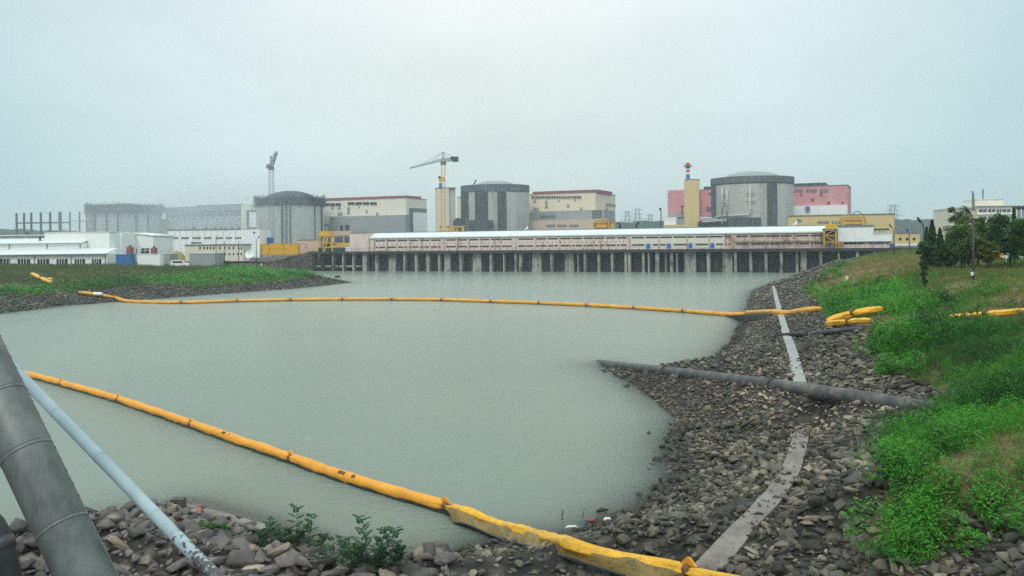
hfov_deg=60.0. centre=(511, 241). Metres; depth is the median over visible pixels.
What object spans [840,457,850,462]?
riprap stone
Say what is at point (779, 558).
riprap stone
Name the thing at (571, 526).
plastic bottle
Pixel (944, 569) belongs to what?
riprap stone
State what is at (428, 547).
riprap stone
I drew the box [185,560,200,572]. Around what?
riprap stone
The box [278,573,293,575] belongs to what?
riprap stone
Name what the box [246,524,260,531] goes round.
riprap stone
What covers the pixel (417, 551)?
riprap stone
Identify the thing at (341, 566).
riprap stone
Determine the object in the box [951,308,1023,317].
loose boom
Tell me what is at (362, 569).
riprap stone
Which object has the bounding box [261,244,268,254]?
site box
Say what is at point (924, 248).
tree
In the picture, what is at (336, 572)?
riprap stone
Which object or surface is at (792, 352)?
kerb strip
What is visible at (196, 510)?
riprap stone
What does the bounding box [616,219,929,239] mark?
hills
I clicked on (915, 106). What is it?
sky
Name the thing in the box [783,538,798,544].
riprap stone
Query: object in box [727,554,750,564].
riprap stone
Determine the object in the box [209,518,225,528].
riprap stone
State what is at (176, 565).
riprap stone
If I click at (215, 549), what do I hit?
riprap
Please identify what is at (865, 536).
riprap stone
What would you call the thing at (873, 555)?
riprap stone
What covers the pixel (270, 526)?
shrub
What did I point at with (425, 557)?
riprap stone
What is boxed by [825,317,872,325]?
loose boom
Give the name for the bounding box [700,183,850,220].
turbine hall
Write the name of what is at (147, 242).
warehouse
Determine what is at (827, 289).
weeds
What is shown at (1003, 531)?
bush
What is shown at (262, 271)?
bush
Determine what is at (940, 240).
tree
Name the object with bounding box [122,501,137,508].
riprap stone
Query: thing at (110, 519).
riprap
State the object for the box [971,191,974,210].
lattice mast
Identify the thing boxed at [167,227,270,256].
office block
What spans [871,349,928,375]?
bush
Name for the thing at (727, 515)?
riprap stone
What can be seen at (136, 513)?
riprap stone
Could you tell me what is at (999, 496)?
bush
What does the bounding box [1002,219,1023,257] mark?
tree
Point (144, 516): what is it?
riprap stone
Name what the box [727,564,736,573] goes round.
riprap stone
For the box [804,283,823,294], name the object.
bush
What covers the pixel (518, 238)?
window
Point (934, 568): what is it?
riprap stone
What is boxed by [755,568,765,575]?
riprap stone
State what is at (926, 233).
tree
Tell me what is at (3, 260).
window
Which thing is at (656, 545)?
riprap stone
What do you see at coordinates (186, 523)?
riprap stone
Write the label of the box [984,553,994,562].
riprap stone
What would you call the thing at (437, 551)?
riprap stone
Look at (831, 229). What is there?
rake crane
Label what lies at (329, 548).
shrub
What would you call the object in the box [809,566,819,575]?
riprap stone
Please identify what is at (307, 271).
bush
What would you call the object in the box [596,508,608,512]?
boulder
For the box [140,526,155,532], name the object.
riprap stone
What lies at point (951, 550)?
riprap stone
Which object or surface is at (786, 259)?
pier
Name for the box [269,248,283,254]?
site box
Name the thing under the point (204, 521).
riprap stone
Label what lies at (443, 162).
tower crane
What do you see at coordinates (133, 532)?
riprap stone
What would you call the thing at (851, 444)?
riprap stone
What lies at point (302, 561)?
riprap stone
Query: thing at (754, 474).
riprap stone
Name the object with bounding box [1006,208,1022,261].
tree
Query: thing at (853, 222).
gantry crane
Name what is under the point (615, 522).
riprap stone
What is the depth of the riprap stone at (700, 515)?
22.00 m
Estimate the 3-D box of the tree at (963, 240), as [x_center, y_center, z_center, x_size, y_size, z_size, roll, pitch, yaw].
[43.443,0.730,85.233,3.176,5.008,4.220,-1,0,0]
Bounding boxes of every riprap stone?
[10,518,27,533]
[19,552,39,568]
[21,558,35,569]
[34,570,46,575]
[35,565,47,571]
[37,557,45,564]
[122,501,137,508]
[125,527,144,537]
[128,508,141,518]
[137,519,145,525]
[138,555,152,564]
[139,520,151,528]
[140,513,148,519]
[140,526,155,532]
[153,528,163,535]
[153,571,169,575]
[156,504,166,508]
[159,507,168,516]
[165,557,188,572]
[167,507,176,515]
[177,526,184,531]
[178,509,190,514]
[179,519,194,528]
[182,569,192,575]
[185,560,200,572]
[188,523,200,533]
[188,534,201,541]
[190,508,201,515]
[192,504,203,508]
[193,518,208,527]
[197,514,213,520]
[199,531,215,538]
[199,545,210,552]
[208,556,226,564]
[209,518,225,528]
[214,532,230,550]
[215,515,228,522]
[215,530,224,535]
[219,565,228,574]
[224,531,234,538]
[226,521,234,526]
[230,536,248,549]
[233,535,258,544]
[239,521,257,529]
[241,546,251,552]
[241,568,257,575]
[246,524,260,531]
[254,530,267,544]
[255,547,267,563]
[259,564,279,573]
[261,572,274,575]
[265,542,290,556]
[272,540,281,547]
[274,549,303,567]
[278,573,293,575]
[291,541,308,552]
[294,556,312,567]
[297,572,307,575]
[300,546,323,555]
[315,557,334,565]
[320,569,349,575]
[334,564,349,569]
[353,565,368,572]
[357,556,384,572]
[379,568,396,575]
[389,564,400,573]
[393,556,404,565]
[399,561,421,575]
[403,548,412,560]
[411,546,423,560]
[411,567,437,575]
[419,553,432,561]
[423,542,434,562]
[432,551,459,566]
[434,541,449,550]
[434,549,443,555]
[612,519,625,524]
[612,527,625,534]
[616,533,630,544]
[631,513,641,519]
[644,546,654,553]
[645,510,659,517]
[650,541,661,550]
[694,513,702,520]
[700,533,712,542]
[703,498,712,503]
[716,509,724,514]
[719,512,732,520]
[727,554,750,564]
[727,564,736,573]
[735,562,748,573]
[736,504,747,513]
[736,556,749,561]
[740,570,749,575]
[741,477,755,483]
[744,483,753,488]
[750,471,758,480]
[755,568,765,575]
[764,549,775,558]
[770,463,783,472]
[770,561,785,575]
[774,540,788,547]
[777,556,787,564]
[778,545,789,552]
[779,492,789,500]
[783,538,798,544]
[793,478,803,485]
[794,487,803,492]
[795,492,804,499]
[802,545,810,550]
[803,471,813,479]
[805,540,821,550]
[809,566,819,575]
[828,548,841,555]
[830,451,848,459]
[837,559,851,570]
[838,537,849,542]
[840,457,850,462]
[848,441,854,449]
[850,535,860,549]
[856,533,871,541]
[860,452,873,459]
[865,550,880,559]
[869,553,888,562]
[872,559,887,571]
[889,558,898,575]
[892,556,910,565]
[905,550,921,559]
[925,563,939,574]
[939,565,959,573]
[944,547,959,554]
[944,560,956,567]
[950,553,962,562]
[958,532,966,540]
[973,547,981,557]
[976,541,991,551]
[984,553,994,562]
[991,559,1008,571]
[993,542,1016,551]
[995,551,1010,561]
[1002,533,1018,543]
[1007,547,1023,559]
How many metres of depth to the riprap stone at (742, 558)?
19.72 m
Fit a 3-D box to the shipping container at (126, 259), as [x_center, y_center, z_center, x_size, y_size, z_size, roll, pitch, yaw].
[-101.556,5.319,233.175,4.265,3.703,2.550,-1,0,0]
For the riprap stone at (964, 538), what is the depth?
17.70 m
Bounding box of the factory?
[0,232,141,264]
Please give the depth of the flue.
234.67 m
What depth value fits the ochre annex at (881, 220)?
305.87 m
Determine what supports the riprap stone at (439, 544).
on the ground at (678, 550)
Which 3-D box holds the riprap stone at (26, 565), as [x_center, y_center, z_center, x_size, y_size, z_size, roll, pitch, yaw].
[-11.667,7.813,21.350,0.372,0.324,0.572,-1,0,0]
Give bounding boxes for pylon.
[621,211,633,223]
[631,208,644,222]
[645,214,655,222]
[886,205,900,221]
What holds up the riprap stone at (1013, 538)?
on the ground at (678, 550)
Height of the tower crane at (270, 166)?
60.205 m
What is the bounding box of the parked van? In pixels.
[170,260,189,265]
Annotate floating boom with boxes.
[24,370,738,575]
[78,291,821,320]
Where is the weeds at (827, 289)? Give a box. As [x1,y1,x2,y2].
[801,258,938,307]
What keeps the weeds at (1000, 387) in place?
on the ground at (678, 550)
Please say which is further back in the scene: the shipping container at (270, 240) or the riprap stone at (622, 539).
the shipping container at (270, 240)
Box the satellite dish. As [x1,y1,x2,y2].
[245,250,253,265]
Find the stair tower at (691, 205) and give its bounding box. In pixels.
[684,179,699,226]
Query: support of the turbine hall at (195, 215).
on the ground at (678, 550)
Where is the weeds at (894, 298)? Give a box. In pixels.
[814,275,1023,357]
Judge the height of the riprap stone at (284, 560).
0.375 m
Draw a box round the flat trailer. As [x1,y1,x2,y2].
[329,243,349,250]
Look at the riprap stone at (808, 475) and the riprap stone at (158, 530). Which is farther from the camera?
the riprap stone at (808, 475)
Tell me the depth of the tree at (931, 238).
92.52 m
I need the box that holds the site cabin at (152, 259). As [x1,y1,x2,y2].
[137,254,163,265]
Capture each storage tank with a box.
[126,245,133,253]
[151,246,157,253]
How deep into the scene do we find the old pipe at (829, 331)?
50.64 m
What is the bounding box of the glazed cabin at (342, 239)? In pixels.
[326,235,349,247]
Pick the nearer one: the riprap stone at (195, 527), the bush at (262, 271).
the riprap stone at (195, 527)
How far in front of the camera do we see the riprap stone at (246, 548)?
21.48 m
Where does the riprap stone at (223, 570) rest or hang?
on the ground at (678, 550)
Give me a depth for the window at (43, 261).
235.83 m
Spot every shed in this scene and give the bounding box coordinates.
[162,253,177,264]
[189,253,223,265]
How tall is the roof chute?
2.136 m
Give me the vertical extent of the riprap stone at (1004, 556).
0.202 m
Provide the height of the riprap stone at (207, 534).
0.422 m
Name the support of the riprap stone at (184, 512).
on the ground at (678, 550)
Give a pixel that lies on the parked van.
(179, 262)
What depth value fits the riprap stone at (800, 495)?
22.80 m
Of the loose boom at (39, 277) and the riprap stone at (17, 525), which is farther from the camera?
the loose boom at (39, 277)
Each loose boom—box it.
[30,272,52,283]
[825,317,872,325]
[826,306,883,320]
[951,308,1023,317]
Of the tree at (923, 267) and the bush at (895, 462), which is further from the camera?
the tree at (923, 267)
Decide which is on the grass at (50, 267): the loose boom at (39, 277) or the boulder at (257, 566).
the loose boom at (39, 277)
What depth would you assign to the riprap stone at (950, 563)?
16.69 m
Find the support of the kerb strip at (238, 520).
on the ground at (678, 550)
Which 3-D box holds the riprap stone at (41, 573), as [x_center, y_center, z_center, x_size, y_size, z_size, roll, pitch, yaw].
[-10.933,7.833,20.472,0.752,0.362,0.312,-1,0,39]
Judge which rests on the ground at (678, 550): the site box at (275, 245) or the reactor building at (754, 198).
the reactor building at (754, 198)
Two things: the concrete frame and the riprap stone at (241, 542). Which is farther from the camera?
the concrete frame
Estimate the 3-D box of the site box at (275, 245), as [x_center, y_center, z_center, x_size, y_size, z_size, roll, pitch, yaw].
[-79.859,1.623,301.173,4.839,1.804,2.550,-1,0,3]
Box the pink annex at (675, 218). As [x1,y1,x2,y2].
[663,189,700,227]
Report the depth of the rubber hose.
7.26 m
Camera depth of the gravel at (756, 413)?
41.09 m
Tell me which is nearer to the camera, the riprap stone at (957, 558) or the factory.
the riprap stone at (957, 558)
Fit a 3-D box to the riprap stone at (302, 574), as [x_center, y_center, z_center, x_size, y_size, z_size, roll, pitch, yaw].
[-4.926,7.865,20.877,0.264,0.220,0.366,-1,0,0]
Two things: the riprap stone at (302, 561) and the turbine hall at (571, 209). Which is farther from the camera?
the turbine hall at (571, 209)
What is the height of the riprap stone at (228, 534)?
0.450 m
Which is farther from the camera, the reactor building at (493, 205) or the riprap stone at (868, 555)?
the reactor building at (493, 205)
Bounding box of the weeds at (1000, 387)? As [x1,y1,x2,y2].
[856,303,1023,565]
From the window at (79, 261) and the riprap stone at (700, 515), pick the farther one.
the window at (79, 261)
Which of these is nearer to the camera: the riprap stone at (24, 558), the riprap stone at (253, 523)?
the riprap stone at (24, 558)
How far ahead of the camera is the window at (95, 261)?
236.11 m
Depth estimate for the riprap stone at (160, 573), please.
20.60 m
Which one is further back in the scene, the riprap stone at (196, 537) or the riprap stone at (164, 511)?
the riprap stone at (164, 511)
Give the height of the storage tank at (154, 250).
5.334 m
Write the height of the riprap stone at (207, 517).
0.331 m
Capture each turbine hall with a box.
[160,204,255,234]
[324,195,426,238]
[457,189,615,229]
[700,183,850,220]
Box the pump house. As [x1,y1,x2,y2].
[349,225,837,250]
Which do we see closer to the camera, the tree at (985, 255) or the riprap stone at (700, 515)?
the riprap stone at (700, 515)
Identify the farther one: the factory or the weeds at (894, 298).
the factory
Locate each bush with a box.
[229,270,257,278]
[254,270,278,277]
[280,268,299,275]
[297,269,323,276]
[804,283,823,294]
[828,286,857,295]
[838,496,989,567]
[850,434,960,488]
[851,335,890,353]
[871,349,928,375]
[881,463,962,531]
[901,406,999,455]
[930,455,1023,531]
[982,509,1023,536]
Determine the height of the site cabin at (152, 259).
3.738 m
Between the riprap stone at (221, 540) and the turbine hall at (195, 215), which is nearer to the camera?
the riprap stone at (221, 540)
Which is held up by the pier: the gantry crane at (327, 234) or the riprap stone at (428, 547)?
the gantry crane at (327, 234)
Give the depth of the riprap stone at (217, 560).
21.06 m
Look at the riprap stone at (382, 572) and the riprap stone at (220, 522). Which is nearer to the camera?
the riprap stone at (382, 572)
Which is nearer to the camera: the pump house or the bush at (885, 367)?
the bush at (885, 367)
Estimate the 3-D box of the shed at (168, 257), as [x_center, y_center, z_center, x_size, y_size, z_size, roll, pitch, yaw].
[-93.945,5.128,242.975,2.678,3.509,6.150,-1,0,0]
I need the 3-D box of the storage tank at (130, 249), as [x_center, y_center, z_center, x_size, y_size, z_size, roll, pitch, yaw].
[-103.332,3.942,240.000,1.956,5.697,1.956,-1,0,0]
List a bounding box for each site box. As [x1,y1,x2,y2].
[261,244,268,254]
[269,243,284,248]
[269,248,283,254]
[283,243,299,254]
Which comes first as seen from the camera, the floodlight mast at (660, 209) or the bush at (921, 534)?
the bush at (921, 534)
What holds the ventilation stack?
on the stair tower at (691, 205)
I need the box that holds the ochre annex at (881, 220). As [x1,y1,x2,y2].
[787,213,894,242]
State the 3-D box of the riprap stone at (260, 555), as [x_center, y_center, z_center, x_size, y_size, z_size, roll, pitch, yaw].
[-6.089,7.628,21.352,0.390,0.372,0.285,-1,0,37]
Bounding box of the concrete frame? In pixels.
[15,211,94,234]
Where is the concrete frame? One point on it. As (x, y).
(59, 222)
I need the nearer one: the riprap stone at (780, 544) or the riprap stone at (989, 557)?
the riprap stone at (989, 557)
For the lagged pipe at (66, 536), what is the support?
on the ground at (678, 550)
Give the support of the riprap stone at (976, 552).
on the ground at (678, 550)
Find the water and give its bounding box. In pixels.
[0,271,797,552]
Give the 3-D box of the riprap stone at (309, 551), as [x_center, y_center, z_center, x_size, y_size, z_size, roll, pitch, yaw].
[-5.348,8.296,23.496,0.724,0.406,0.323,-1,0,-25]
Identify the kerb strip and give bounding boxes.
[186,504,294,536]
[695,426,809,570]
[772,286,805,382]
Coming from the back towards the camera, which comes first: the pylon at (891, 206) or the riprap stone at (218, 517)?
the pylon at (891, 206)
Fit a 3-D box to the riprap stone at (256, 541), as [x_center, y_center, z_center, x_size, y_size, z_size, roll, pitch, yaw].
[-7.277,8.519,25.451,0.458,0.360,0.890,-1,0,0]
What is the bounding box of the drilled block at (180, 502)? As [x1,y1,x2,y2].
[170,497,185,508]
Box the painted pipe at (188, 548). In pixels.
[13,360,224,575]
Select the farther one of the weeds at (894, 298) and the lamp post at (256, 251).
the lamp post at (256, 251)
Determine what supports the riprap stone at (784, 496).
on the ground at (678, 550)
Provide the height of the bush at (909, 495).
1.207 m
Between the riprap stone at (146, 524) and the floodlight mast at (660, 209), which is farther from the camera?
the floodlight mast at (660, 209)
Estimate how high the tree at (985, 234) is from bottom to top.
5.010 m
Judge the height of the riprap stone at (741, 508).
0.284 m
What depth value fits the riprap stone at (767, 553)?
19.53 m
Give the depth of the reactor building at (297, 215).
592.61 m
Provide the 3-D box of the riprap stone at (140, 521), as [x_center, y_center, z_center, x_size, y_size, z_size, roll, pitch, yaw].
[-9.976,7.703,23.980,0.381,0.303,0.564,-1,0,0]
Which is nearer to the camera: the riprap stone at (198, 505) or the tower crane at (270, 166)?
the riprap stone at (198, 505)
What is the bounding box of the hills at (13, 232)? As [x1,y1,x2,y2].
[0,229,78,234]
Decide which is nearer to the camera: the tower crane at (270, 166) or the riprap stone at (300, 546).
the riprap stone at (300, 546)
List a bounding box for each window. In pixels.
[0,259,9,263]
[18,259,29,263]
[37,259,48,263]
[57,259,67,264]
[75,259,84,264]
[92,259,100,263]
[141,248,148,252]
[334,237,342,241]
[518,238,532,239]
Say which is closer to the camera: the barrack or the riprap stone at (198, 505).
the riprap stone at (198, 505)
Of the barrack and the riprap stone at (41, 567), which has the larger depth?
the barrack
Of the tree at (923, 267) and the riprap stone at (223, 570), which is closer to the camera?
the riprap stone at (223, 570)
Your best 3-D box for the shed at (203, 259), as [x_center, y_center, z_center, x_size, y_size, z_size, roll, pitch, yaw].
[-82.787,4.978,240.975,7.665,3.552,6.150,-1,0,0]
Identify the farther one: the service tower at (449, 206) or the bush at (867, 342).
the service tower at (449, 206)
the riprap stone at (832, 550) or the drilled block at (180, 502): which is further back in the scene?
the drilled block at (180, 502)
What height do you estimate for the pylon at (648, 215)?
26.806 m
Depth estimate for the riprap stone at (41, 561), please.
21.44 m
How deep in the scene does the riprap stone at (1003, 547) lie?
16.45 m
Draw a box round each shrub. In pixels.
[198,518,227,531]
[254,503,328,549]
[262,516,280,535]
[310,536,355,566]
[334,514,407,573]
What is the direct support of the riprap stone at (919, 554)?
on the ground at (678, 550)
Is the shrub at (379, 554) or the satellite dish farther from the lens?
the satellite dish
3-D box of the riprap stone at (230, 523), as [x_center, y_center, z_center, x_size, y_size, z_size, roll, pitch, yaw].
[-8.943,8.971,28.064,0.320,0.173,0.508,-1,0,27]
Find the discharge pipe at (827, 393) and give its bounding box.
[595,359,932,409]
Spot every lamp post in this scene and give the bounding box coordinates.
[256,236,258,266]
[889,224,893,253]
[916,217,923,240]
[963,206,974,279]
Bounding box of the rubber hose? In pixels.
[0,514,22,575]
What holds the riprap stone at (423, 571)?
on the riprap stone
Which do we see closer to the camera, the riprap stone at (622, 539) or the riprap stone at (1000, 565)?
the riprap stone at (1000, 565)
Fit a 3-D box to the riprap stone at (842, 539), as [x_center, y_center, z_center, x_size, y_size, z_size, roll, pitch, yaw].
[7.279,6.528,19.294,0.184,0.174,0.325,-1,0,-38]
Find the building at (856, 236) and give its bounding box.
[837,225,894,247]
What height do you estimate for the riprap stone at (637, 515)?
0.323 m
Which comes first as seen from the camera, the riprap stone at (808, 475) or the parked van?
the riprap stone at (808, 475)
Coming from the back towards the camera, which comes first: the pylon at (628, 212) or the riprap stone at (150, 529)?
the pylon at (628, 212)
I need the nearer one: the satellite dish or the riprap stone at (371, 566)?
the riprap stone at (371, 566)
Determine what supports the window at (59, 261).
in the factory
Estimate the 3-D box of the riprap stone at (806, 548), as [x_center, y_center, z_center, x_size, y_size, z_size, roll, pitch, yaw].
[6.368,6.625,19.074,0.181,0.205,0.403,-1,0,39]
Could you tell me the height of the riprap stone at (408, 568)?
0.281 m
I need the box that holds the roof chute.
[793,219,801,224]
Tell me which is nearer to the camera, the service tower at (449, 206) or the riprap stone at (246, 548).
the riprap stone at (246, 548)
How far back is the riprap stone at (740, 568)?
19.46 m
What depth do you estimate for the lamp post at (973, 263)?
65.65 m
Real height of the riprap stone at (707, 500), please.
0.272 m
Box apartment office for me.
[933,199,1012,240]
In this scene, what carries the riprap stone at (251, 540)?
on the ground at (678, 550)
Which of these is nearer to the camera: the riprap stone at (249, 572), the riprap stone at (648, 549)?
the riprap stone at (249, 572)
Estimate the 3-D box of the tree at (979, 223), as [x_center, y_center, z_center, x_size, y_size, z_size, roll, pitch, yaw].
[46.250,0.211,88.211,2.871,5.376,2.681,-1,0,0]
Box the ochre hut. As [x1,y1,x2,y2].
[894,232,919,245]
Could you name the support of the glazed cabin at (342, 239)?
on the ground at (678, 550)
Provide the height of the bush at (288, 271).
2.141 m
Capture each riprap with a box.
[0,259,1023,575]
[8,502,453,575]
[16,251,451,575]
[449,324,1023,575]
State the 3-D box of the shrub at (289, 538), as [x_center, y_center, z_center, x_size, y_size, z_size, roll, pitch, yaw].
[-6.056,8.015,24.425,2.035,1.531,0.900,-1,0,0]
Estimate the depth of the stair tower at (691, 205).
469.10 m
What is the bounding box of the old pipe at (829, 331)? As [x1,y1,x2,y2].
[775,326,864,337]
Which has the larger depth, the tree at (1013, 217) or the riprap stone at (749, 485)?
the tree at (1013, 217)
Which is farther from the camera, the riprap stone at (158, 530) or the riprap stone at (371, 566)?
the riprap stone at (158, 530)
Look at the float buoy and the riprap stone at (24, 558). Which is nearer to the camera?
the riprap stone at (24, 558)
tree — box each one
[915,241,937,268]
[920,259,928,287]
[921,226,928,265]
[926,219,941,265]
[930,227,947,267]
[936,241,958,267]
[943,206,983,265]
[944,223,983,268]
[965,216,993,266]
[975,238,1000,267]
[980,221,991,262]
[983,213,1023,267]
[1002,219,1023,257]
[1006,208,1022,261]
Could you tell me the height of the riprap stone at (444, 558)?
0.310 m
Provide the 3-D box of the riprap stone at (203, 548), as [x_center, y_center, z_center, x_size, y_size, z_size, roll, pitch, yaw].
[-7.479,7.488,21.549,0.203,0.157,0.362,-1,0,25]
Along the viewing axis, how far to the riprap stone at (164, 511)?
26.98 m
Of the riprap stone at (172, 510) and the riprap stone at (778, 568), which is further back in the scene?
the riprap stone at (172, 510)
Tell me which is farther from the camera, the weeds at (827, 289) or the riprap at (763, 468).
the weeds at (827, 289)
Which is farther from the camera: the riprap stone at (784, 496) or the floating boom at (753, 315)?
the floating boom at (753, 315)
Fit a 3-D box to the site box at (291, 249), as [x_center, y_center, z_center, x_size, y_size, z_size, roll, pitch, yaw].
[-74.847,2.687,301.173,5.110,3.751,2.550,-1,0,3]
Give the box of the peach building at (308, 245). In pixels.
[297,239,325,253]
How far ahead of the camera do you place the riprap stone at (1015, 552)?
16.15 m
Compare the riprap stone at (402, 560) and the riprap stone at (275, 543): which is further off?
the riprap stone at (275, 543)
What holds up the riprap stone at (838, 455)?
on the ground at (678, 550)
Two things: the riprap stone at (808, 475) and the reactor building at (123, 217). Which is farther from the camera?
the reactor building at (123, 217)
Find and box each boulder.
[241,564,264,572]
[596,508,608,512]
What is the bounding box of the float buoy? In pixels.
[93,292,102,295]
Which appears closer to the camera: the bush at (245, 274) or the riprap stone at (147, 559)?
the riprap stone at (147, 559)
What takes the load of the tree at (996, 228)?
on the ground at (678, 550)
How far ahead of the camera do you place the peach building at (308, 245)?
304.95 m
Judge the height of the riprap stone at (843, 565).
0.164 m
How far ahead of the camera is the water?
54.91 m
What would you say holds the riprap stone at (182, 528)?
on the riprap stone
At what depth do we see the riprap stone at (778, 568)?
18.48 m
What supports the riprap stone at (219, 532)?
on the ground at (678, 550)
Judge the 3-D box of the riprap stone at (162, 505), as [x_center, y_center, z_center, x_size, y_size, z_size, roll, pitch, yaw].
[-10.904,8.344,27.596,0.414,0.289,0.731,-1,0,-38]
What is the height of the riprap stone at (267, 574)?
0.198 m
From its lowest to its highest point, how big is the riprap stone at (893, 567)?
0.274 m
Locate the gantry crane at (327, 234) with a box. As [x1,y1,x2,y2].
[317,231,344,251]
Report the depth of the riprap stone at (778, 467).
26.86 m
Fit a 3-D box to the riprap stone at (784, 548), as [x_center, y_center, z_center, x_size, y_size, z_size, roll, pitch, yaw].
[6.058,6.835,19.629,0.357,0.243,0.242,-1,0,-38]
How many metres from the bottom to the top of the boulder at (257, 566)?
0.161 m
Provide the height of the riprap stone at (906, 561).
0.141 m
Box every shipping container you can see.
[115,254,135,264]
[267,238,273,243]
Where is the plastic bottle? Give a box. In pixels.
[565,525,577,528]
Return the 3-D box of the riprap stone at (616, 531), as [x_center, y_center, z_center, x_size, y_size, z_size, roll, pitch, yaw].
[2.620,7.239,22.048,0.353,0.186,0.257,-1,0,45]
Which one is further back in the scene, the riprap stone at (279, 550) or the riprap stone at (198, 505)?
the riprap stone at (198, 505)
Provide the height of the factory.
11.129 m
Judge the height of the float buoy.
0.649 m
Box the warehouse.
[133,233,173,261]
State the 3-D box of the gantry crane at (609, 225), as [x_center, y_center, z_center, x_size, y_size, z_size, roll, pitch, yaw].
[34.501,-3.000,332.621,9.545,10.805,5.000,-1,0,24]
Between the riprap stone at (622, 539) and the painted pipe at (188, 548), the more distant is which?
the riprap stone at (622, 539)
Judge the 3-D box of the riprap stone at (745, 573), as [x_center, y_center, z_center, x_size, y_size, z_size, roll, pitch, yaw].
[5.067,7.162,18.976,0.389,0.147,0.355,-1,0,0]
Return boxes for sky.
[0,0,1023,231]
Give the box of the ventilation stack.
[684,163,691,178]
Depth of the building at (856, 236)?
224.39 m
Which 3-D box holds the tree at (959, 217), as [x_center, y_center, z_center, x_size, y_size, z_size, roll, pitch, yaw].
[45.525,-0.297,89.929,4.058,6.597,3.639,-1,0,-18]
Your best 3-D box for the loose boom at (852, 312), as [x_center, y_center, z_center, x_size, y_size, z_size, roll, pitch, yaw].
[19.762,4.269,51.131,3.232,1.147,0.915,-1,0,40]
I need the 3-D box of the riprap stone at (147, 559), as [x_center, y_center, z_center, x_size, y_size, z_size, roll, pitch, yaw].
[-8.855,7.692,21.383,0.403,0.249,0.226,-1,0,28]
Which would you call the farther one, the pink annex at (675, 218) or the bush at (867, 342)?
the pink annex at (675, 218)
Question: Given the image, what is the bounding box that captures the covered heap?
[168,251,184,259]
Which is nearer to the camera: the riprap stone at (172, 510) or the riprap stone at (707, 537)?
the riprap stone at (707, 537)
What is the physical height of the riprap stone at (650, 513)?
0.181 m
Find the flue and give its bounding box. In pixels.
[1017,205,1021,218]
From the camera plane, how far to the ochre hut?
266.61 m
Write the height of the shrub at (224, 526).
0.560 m
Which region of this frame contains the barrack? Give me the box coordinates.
[185,244,251,261]
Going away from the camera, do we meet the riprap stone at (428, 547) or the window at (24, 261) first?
the riprap stone at (428, 547)
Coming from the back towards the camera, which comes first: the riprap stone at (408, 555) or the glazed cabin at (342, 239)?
the glazed cabin at (342, 239)
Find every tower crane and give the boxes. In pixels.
[266,151,277,242]
[409,152,464,230]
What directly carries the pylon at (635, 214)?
on the ground at (678, 550)
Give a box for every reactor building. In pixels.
[84,201,162,233]
[253,191,325,243]
[453,179,529,230]
[698,171,793,226]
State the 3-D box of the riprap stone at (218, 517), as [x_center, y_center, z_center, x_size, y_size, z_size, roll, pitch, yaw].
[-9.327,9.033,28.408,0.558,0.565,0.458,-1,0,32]
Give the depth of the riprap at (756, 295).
32.19 m
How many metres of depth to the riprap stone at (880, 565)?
17.50 m
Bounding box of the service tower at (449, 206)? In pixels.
[435,187,455,230]
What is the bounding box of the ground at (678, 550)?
[0,240,1023,575]
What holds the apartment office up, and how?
on the ground at (678, 550)
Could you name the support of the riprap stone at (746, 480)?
on the ground at (678, 550)
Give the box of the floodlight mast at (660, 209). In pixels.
[659,208,661,227]
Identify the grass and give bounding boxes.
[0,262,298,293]
[805,248,1023,561]
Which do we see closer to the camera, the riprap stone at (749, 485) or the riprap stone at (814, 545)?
the riprap stone at (814, 545)
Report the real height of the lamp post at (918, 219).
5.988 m
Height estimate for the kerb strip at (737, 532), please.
1.301 m
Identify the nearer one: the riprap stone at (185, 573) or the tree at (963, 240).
the riprap stone at (185, 573)
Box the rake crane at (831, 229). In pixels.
[822,224,843,247]
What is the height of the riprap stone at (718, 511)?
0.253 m
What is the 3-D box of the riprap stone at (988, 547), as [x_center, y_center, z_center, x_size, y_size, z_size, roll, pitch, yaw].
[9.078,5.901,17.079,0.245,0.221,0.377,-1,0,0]
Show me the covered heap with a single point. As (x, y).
(181, 255)
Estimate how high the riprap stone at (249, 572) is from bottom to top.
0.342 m
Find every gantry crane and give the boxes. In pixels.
[317,231,344,251]
[593,218,615,228]
[840,211,865,224]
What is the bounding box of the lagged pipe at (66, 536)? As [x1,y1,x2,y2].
[0,334,118,575]
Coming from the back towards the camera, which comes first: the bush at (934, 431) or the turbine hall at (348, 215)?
the turbine hall at (348, 215)
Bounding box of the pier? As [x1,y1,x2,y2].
[309,244,917,272]
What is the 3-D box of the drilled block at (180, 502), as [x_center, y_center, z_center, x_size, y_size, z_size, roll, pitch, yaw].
[-11.412,8.972,30.305,0.440,0.360,0.355,-1,0,0]
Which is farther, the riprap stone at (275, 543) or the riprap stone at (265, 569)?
the riprap stone at (275, 543)
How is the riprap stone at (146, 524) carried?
on the ground at (678, 550)
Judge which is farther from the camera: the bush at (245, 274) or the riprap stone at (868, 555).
the bush at (245, 274)
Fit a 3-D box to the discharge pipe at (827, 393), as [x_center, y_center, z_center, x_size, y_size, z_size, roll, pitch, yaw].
[10.636,7.269,46.223,1.100,4.175,40.503,-1,0,-13]

